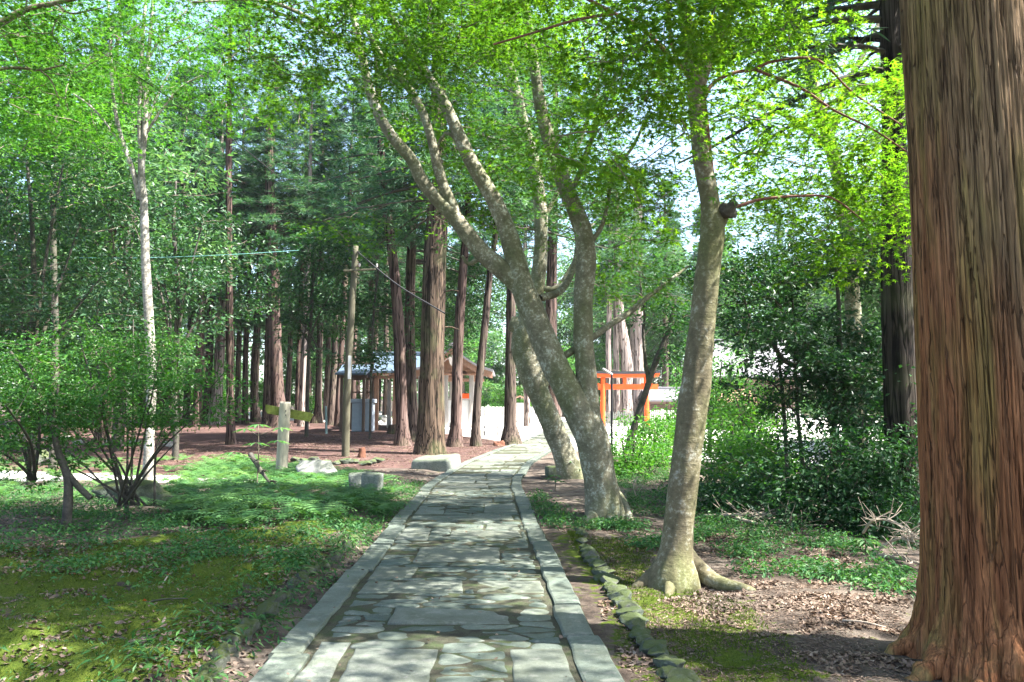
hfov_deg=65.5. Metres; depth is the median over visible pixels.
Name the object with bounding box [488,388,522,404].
background bush
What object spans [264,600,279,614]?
edging rock
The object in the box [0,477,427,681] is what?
path side weeds
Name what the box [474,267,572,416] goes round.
tall tree
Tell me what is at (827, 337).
tall tree
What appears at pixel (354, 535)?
edging rock
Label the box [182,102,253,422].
cedar tree
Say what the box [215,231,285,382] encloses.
cedar tree
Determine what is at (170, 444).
pale rock
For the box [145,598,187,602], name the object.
dead twig
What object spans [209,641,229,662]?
edging rock
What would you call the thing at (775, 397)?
sapling tree
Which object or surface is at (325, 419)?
marker stake
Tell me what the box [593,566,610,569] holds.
edging rock
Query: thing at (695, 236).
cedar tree
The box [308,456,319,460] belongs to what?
border rock
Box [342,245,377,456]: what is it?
utility pole
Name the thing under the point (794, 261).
cedar tree
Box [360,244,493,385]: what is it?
tall tree
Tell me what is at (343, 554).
edging rock
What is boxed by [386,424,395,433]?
tree stump
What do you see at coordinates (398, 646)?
path
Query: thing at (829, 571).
ground cover
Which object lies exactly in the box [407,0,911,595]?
maple tree
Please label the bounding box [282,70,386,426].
cedar tree
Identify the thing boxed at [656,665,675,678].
edging rock
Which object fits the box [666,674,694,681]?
edging rock
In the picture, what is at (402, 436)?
cedar tree
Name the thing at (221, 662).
edging rock
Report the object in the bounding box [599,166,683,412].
cedar tree
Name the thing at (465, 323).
broadleaf tree
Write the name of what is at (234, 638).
edging rock
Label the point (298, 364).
cedar tree
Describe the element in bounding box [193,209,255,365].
cedar tree
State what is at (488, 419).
stone fence
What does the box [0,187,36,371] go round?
tall tree
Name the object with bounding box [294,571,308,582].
edging rock
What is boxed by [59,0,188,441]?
cedar tree
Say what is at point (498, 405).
background bush
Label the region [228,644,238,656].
edging rock
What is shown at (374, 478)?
stone block
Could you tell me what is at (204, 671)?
edging rock
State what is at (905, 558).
fallen branch
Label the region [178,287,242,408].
cedar tree
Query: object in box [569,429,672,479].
leafy bush
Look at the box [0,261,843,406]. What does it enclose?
wood
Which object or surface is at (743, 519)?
fallen branch
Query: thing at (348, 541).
edging rock
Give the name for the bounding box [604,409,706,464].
leafy bush
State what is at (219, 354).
cedar tree
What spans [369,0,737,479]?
maple tree
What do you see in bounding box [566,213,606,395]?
cedar tree
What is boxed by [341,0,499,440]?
cedar tree
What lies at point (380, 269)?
cedar tree
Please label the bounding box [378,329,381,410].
cedar tree
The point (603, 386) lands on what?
torii gate
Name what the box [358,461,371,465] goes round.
border rock
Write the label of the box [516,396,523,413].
notice board
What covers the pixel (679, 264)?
cedar tree
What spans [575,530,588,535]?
edging rock
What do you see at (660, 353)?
leaning tree
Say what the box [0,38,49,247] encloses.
cedar tree
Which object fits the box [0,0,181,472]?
light tree
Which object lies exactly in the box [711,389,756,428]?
shed
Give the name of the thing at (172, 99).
black cable
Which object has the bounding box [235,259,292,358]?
cedar tree
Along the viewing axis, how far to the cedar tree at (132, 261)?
44.63 m
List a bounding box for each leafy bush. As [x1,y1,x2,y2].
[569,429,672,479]
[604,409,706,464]
[626,399,713,440]
[639,460,833,523]
[656,340,767,457]
[668,397,820,487]
[673,373,812,480]
[700,423,829,493]
[760,475,919,549]
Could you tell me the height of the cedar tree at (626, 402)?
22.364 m
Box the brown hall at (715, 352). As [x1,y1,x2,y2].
[712,339,799,420]
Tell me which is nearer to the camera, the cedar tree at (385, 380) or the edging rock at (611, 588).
the edging rock at (611, 588)
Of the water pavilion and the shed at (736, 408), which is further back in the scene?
the shed at (736, 408)
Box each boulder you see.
[24,449,48,464]
[91,479,173,505]
[295,460,337,479]
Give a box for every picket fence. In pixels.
[650,409,675,426]
[765,409,800,425]
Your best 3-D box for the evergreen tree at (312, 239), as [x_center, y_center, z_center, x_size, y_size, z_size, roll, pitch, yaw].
[-10.493,-0.536,37.996,11.958,10.546,6.588,-5,-7,43]
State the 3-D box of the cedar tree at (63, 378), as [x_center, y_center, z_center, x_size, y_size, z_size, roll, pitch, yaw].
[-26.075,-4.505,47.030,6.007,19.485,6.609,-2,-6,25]
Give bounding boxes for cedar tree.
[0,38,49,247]
[1,64,73,421]
[2,154,103,424]
[4,105,97,427]
[23,187,93,426]
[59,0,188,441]
[62,84,208,432]
[65,186,108,426]
[78,194,103,424]
[98,130,183,326]
[127,135,170,423]
[134,66,197,422]
[136,1,307,444]
[150,96,251,426]
[150,98,206,417]
[163,89,264,426]
[167,157,243,422]
[170,102,265,424]
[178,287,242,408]
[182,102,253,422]
[188,166,298,423]
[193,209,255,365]
[201,94,282,422]
[211,95,325,427]
[215,60,335,425]
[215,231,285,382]
[233,92,294,421]
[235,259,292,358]
[251,62,384,426]
[252,181,331,401]
[262,82,340,422]
[262,101,353,422]
[263,129,330,412]
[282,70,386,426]
[282,129,376,424]
[283,191,366,419]
[302,2,430,445]
[314,260,382,390]
[316,0,538,454]
[318,101,406,398]
[318,104,420,349]
[328,102,419,398]
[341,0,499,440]
[351,111,423,414]
[357,328,379,395]
[365,0,549,446]
[365,157,421,315]
[366,182,417,414]
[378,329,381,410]
[405,0,565,445]
[445,224,501,392]
[447,0,613,444]
[447,209,498,365]
[471,25,642,415]
[478,109,573,429]
[498,312,520,416]
[558,298,597,348]
[560,148,662,421]
[561,169,651,421]
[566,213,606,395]
[593,195,629,418]
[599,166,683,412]
[643,176,692,386]
[654,228,682,338]
[655,210,688,384]
[669,207,735,367]
[718,202,741,326]
[758,219,801,335]
[781,231,806,414]
[793,237,842,412]
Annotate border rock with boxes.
[290,456,299,461]
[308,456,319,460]
[332,460,340,464]
[339,458,350,463]
[350,459,359,463]
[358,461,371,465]
[373,457,384,462]
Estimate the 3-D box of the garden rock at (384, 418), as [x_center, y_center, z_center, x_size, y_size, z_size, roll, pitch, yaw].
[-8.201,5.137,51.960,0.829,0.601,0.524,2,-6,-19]
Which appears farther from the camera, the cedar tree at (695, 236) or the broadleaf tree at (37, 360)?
the cedar tree at (695, 236)
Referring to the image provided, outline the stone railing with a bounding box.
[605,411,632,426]
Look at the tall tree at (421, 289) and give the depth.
78.48 m
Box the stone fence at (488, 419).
[480,405,539,423]
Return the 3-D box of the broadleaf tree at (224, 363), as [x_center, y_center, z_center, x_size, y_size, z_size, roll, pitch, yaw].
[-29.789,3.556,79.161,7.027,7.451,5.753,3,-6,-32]
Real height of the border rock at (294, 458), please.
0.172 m
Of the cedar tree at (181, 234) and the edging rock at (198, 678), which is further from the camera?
the cedar tree at (181, 234)
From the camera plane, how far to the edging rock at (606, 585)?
6.83 m
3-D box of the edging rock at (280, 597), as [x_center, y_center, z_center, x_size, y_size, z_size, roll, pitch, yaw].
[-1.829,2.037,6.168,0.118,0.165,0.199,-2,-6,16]
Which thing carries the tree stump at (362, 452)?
on the ground at (588, 591)
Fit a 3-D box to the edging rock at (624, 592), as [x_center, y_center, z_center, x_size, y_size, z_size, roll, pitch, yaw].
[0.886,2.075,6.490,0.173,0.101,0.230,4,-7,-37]
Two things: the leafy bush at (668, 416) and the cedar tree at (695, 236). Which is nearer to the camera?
the leafy bush at (668, 416)
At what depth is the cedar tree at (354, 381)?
50.80 m
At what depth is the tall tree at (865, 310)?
78.82 m
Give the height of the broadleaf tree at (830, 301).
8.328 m
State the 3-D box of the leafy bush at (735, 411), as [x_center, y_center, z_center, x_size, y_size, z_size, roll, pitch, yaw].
[7.251,2.782,24.017,4.256,3.612,3.741,1,-6,-15]
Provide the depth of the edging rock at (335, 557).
8.22 m
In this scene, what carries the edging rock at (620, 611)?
on the ground at (588, 591)
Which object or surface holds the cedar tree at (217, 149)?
on the ground at (588, 591)
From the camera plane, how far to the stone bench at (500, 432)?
36.55 m
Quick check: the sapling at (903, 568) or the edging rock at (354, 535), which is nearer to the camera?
the sapling at (903, 568)
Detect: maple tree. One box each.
[0,0,290,159]
[189,0,746,523]
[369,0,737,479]
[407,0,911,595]
[652,0,910,503]
[827,28,908,171]
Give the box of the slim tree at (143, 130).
[0,0,322,479]
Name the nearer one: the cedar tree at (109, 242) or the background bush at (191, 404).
the cedar tree at (109, 242)
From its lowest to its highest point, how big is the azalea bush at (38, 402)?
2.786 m
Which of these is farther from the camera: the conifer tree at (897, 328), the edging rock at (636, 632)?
the conifer tree at (897, 328)
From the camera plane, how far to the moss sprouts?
5.49 m
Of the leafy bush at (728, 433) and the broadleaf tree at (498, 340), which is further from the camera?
the broadleaf tree at (498, 340)
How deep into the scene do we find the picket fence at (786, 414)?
53.76 m
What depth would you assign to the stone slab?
21.14 m
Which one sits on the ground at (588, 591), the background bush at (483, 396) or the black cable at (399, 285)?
the background bush at (483, 396)
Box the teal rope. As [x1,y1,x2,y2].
[150,250,298,257]
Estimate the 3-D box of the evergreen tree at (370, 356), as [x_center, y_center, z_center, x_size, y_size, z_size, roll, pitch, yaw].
[-3.533,-0.506,36.255,8.452,10.309,11.544,-3,-6,28]
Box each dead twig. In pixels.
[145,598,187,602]
[842,619,884,627]
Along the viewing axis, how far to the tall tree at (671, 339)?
89.07 m
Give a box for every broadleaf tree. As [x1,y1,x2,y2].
[1,246,82,427]
[73,313,164,406]
[178,352,194,396]
[184,345,249,391]
[213,359,250,407]
[250,339,295,394]
[281,319,345,393]
[404,279,497,342]
[448,328,505,401]
[473,349,504,415]
[491,368,504,400]
[516,342,575,385]
[682,329,771,355]
[803,264,883,419]
[804,345,845,417]
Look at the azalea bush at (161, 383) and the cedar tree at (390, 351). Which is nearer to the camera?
the azalea bush at (161, 383)
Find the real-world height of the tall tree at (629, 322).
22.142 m
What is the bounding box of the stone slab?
[411,453,460,471]
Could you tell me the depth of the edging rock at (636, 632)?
5.37 m
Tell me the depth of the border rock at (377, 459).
23.18 m
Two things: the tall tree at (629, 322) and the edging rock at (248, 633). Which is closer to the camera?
the edging rock at (248, 633)
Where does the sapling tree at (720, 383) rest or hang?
on the ground at (588, 591)
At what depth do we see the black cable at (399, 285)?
24.34 m
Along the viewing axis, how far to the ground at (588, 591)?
6.86 m
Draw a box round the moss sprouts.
[0,543,297,681]
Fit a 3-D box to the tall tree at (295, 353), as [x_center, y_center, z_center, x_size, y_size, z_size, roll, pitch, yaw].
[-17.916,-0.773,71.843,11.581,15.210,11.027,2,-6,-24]
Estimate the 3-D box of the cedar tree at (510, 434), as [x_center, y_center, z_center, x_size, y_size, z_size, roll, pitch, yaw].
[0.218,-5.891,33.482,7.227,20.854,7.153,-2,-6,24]
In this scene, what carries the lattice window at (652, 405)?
in the long hall at (658, 396)
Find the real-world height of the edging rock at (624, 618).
0.101 m
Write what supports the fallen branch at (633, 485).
on the ground at (588, 591)
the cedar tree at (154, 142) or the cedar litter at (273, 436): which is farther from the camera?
the cedar tree at (154, 142)
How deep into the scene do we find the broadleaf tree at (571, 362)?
74.73 m
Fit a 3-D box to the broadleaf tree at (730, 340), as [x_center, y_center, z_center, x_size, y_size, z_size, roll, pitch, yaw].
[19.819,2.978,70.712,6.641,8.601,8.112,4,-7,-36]
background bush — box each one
[179,374,193,408]
[182,373,249,406]
[241,379,263,406]
[259,376,294,393]
[259,392,293,411]
[291,390,323,412]
[313,379,361,398]
[465,379,501,415]
[481,399,501,415]
[486,399,520,418]
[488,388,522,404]
[489,394,503,402]
[504,385,531,407]
[800,404,819,417]
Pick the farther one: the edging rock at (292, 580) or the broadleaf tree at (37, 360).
the broadleaf tree at (37, 360)
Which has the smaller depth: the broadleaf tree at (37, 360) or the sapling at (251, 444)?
the sapling at (251, 444)
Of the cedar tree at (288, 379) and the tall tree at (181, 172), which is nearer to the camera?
the tall tree at (181, 172)
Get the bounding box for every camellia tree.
[0,139,177,486]
[50,134,297,459]
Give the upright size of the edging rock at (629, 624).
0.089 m
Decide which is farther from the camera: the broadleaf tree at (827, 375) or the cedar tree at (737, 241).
the cedar tree at (737, 241)
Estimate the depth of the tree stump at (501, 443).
31.71 m
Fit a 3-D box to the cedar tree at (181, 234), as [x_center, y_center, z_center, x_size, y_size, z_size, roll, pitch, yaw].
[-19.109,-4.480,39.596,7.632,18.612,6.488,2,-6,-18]
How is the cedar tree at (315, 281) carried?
on the ground at (588, 591)
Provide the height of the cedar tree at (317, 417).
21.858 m
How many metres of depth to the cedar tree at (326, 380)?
56.96 m
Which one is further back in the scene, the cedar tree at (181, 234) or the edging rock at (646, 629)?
the cedar tree at (181, 234)
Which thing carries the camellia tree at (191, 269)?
on the ground at (588, 591)
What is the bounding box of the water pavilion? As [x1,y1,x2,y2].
[335,362,374,431]
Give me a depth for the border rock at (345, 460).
22.77 m
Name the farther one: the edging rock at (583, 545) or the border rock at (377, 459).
the border rock at (377, 459)
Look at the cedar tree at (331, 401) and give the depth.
48.22 m
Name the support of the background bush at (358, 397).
on the ground at (588, 591)
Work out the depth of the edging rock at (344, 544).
8.76 m
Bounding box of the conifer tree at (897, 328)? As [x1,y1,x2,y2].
[613,0,919,547]
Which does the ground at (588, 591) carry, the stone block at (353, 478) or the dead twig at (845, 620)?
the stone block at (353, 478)
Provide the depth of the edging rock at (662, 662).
4.73 m
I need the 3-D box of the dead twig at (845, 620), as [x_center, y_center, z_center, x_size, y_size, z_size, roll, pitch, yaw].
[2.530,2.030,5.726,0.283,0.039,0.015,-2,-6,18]
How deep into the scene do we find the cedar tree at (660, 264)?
96.35 m
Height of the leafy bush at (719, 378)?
4.718 m
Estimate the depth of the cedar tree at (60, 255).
40.07 m
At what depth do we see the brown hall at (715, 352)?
67.01 m
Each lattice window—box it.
[651,404,664,418]
[778,385,789,409]
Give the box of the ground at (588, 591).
[0,393,941,681]
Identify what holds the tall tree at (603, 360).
on the ground at (588, 591)
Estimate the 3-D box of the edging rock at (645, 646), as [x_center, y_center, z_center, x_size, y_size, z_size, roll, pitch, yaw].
[0.905,1.970,5.134,0.178,0.110,0.245,0,-5,5]
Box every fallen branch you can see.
[625,468,649,495]
[704,494,799,524]
[735,496,826,530]
[857,498,919,539]
[873,514,919,551]
[873,536,918,564]
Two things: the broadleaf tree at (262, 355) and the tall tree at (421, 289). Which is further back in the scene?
the broadleaf tree at (262, 355)
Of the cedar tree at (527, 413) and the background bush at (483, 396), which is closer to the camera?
the cedar tree at (527, 413)
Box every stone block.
[348,472,364,488]
[361,471,383,493]
[545,466,556,476]
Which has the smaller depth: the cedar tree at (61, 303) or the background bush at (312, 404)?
the cedar tree at (61, 303)
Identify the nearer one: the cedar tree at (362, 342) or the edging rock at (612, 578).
the edging rock at (612, 578)
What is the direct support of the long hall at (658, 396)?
on the ground at (588, 591)
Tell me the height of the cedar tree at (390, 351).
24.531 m
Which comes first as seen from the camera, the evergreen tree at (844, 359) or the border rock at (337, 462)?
the evergreen tree at (844, 359)
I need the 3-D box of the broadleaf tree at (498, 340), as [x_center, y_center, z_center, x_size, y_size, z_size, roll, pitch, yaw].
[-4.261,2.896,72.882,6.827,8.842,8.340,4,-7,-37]
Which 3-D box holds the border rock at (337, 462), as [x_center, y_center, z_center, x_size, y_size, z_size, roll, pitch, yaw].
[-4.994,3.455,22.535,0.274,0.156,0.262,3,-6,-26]
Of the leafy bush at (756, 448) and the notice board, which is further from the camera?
the notice board
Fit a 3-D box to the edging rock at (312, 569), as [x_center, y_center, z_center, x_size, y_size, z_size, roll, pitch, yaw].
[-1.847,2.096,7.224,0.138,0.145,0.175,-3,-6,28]
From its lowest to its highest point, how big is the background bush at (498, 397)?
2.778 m
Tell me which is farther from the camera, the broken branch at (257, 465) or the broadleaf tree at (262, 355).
the broadleaf tree at (262, 355)
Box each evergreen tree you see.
[207,205,406,436]
[299,235,532,438]
[662,217,915,514]
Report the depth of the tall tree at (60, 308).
28.42 m
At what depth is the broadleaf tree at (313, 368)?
66.25 m
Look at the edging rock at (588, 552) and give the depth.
8.46 m
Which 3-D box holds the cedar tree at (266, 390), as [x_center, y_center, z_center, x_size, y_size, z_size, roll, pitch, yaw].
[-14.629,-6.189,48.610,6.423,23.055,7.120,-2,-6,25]
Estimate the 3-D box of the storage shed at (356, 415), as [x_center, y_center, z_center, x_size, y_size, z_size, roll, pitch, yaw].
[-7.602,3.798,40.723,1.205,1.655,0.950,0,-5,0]
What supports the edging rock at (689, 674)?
on the ground at (588, 591)
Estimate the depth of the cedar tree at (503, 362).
113.38 m
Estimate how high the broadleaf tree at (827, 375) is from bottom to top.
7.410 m
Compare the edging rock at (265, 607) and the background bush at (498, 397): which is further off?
the background bush at (498, 397)
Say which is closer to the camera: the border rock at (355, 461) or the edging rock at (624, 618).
the edging rock at (624, 618)
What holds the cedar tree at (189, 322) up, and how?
on the ground at (588, 591)
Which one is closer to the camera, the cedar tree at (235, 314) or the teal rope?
the teal rope
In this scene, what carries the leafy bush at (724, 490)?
on the ground at (588, 591)
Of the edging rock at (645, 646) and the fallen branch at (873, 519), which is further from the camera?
the fallen branch at (873, 519)
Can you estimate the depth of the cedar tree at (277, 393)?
45.48 m
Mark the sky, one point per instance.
(645, 145)
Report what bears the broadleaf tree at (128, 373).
on the ground at (588, 591)
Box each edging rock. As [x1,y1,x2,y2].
[192,676,213,681]
[194,665,223,681]
[200,655,226,669]
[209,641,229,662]
[222,634,241,645]
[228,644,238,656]
[231,624,252,640]
[238,617,260,633]
[255,602,275,618]
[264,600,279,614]
[267,591,286,606]
[285,592,292,602]
[287,577,301,589]
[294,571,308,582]
[300,564,317,575]
[319,561,329,569]
[326,552,341,560]
[334,546,344,555]
[340,539,354,547]
[341,543,349,551]
[347,534,359,543]
[356,532,367,537]
[574,526,585,530]
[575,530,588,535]
[576,537,587,543]
[579,543,589,548]
[580,546,594,551]
[581,549,599,558]
[583,556,598,563]
[589,558,606,567]
[591,569,614,574]
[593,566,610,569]
[593,573,608,580]
[600,574,620,583]
[604,583,626,590]
[606,588,631,598]
[607,585,624,593]
[610,595,631,604]
[616,606,643,615]
[618,601,640,608]
[618,612,648,626]
[624,619,645,628]
[628,627,650,639]
[631,625,650,633]
[636,634,654,646]
[639,639,666,653]
[647,644,668,657]
[653,658,685,667]
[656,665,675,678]
[657,654,683,665]
[665,667,700,681]
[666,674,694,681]
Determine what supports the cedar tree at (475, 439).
on the ground at (588, 591)
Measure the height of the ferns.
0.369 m
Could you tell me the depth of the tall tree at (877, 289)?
24.32 m
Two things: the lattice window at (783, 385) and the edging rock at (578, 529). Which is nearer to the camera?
the edging rock at (578, 529)
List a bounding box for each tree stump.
[357,447,365,457]
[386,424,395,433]
[493,440,505,445]
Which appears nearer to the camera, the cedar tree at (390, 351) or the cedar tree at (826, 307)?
the cedar tree at (390, 351)
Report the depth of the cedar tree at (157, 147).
48.84 m
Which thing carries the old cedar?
on the ground at (588, 591)
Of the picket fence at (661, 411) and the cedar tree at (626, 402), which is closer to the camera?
the picket fence at (661, 411)
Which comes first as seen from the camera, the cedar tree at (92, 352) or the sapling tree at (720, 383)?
the sapling tree at (720, 383)
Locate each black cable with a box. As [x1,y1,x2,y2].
[27,1,277,175]
[357,251,444,313]
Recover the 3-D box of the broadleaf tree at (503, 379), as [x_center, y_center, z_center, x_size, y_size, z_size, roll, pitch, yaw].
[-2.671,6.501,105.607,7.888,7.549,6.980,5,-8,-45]
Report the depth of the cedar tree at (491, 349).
64.17 m
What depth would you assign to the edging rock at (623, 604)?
6.10 m
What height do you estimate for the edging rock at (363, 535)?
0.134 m
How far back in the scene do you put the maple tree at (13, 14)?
8.86 m
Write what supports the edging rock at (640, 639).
on the ground at (588, 591)
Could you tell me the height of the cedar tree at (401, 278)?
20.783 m
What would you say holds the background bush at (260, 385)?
on the ground at (588, 591)
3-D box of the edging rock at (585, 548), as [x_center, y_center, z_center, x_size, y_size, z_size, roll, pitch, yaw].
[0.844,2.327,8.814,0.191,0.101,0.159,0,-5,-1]
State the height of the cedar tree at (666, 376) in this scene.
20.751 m
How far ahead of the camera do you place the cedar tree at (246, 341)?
49.94 m
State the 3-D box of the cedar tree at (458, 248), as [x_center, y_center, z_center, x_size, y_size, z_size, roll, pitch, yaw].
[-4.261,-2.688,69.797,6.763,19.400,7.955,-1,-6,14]
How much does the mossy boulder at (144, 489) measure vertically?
0.476 m
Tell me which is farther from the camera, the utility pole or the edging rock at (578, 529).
the utility pole
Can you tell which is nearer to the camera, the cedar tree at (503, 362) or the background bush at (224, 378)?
the background bush at (224, 378)
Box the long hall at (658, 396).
[638,387,679,421]
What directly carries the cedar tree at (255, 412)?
on the ground at (588, 591)
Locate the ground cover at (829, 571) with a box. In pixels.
[0,465,918,598]
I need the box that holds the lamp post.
[602,368,612,451]
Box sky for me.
[0,0,881,392]
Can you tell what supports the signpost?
on the ground at (588, 591)
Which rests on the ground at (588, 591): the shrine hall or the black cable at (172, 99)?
the shrine hall
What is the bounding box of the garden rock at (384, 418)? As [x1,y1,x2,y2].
[381,415,391,422]
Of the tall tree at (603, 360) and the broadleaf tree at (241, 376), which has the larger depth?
the broadleaf tree at (241, 376)
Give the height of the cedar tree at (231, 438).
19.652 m
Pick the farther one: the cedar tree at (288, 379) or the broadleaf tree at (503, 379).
the broadleaf tree at (503, 379)
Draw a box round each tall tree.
[0,52,264,451]
[0,93,154,392]
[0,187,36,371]
[260,279,363,388]
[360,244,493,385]
[379,232,493,380]
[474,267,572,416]
[543,247,655,390]
[557,239,683,383]
[594,295,680,393]
[628,230,742,386]
[671,237,786,347]
[736,261,836,387]
[783,110,908,404]
[787,269,865,388]
[818,232,880,334]
[821,185,880,367]
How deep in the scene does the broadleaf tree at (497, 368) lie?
91.14 m
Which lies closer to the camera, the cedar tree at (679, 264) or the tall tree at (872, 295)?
the tall tree at (872, 295)
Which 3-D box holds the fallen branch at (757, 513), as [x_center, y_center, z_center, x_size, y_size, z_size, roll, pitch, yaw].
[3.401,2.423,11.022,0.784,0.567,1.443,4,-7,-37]
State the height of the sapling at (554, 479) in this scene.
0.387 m
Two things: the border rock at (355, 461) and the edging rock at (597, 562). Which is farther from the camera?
the border rock at (355, 461)
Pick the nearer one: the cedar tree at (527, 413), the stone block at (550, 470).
the stone block at (550, 470)
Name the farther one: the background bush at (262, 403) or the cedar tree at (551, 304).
the background bush at (262, 403)
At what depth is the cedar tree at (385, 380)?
54.91 m
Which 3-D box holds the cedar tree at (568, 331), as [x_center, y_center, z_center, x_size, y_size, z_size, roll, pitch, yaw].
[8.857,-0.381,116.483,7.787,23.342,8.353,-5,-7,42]
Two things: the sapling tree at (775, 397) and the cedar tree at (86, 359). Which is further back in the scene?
the cedar tree at (86, 359)
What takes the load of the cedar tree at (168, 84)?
on the ground at (588, 591)
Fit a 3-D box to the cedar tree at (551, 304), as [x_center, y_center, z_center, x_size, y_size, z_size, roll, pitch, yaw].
[1.751,-5.437,37.681,9.064,20.554,7.249,0,-5,0]
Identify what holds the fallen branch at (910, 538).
on the ground at (588, 591)
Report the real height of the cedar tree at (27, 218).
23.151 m
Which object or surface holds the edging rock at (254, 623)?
on the ground at (588, 591)
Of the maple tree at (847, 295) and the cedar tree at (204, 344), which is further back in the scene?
the cedar tree at (204, 344)
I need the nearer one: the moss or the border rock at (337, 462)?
the moss
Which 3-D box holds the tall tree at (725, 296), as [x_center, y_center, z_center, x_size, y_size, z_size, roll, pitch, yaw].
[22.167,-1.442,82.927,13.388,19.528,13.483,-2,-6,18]
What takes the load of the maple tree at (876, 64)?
on the ground at (588, 591)
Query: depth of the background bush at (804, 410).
67.52 m
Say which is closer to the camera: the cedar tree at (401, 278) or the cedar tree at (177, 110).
the cedar tree at (177, 110)
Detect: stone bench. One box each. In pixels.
[469,429,502,438]
[521,426,541,435]
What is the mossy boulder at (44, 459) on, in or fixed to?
on the ground at (588, 591)
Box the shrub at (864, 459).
[701,391,919,538]
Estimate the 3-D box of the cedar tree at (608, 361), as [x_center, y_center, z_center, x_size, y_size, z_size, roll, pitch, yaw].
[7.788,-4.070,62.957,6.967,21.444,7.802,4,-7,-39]
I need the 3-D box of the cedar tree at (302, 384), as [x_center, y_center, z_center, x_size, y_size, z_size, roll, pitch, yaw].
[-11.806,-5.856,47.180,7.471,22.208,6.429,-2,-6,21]
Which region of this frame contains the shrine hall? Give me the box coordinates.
[372,343,495,434]
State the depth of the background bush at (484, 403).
70.73 m
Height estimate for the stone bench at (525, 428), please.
0.480 m
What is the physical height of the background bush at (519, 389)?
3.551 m
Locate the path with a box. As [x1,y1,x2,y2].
[249,422,624,681]
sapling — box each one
[220,424,292,482]
[545,475,566,490]
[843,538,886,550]
[891,565,917,573]
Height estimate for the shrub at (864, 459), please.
2.194 m
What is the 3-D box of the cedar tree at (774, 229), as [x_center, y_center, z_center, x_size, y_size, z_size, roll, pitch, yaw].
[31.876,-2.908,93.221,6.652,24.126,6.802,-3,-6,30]
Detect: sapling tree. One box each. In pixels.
[711,243,860,495]
[712,267,842,472]
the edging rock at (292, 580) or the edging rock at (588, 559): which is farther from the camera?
the edging rock at (588, 559)
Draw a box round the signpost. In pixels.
[265,402,312,470]
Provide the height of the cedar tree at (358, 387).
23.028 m
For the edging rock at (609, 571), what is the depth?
7.50 m
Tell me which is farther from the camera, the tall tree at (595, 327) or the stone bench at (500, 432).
the tall tree at (595, 327)
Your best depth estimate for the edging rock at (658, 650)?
4.97 m
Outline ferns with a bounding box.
[0,453,417,524]
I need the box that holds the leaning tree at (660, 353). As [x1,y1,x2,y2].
[594,249,744,468]
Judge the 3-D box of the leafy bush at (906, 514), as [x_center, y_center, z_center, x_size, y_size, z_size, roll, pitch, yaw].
[4.644,2.279,10.260,2.318,1.092,2.488,4,-6,-34]
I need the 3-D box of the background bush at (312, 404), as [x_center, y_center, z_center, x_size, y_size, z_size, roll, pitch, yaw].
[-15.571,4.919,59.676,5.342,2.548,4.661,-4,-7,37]
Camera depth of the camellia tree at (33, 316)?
16.57 m
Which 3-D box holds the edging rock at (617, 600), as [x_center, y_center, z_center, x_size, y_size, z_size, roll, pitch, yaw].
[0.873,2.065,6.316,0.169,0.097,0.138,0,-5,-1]
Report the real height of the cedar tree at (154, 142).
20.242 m
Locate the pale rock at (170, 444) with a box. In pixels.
[162,441,172,446]
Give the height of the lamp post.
2.896 m
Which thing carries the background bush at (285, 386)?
on the ground at (588, 591)
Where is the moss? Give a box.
[0,530,817,681]
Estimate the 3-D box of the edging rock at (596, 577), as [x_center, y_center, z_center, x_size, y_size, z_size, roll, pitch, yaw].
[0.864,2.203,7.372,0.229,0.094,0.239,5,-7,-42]
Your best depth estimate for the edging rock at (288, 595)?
6.37 m
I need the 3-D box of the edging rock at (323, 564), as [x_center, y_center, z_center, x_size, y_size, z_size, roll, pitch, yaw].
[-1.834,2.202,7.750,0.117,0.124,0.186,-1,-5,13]
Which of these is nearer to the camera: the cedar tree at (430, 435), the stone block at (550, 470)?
the stone block at (550, 470)
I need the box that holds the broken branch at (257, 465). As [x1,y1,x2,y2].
[248,452,277,483]
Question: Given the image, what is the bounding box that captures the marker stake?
[325,406,326,433]
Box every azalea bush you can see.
[0,314,261,515]
[0,337,161,530]
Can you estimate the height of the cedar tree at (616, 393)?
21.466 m
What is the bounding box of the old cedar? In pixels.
[884,0,1023,681]
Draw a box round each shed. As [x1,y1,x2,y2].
[351,399,376,431]
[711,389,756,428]
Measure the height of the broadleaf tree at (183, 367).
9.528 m
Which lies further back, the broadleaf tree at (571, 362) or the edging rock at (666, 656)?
the broadleaf tree at (571, 362)
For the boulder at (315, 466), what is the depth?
17.41 m
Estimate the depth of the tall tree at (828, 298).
86.68 m
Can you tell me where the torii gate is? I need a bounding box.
[597,370,660,424]
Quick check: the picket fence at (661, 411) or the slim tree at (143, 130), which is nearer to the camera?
the slim tree at (143, 130)
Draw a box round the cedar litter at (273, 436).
[129,432,502,483]
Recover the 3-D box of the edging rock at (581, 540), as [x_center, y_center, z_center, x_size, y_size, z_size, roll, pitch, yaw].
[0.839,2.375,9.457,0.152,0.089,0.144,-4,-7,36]
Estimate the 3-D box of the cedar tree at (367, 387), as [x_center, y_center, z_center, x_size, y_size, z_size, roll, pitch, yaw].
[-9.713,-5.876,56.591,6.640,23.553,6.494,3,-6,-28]
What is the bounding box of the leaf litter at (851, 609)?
[0,440,915,681]
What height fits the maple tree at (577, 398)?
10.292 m
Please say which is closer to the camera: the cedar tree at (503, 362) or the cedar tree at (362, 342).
the cedar tree at (362, 342)
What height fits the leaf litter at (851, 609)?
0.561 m

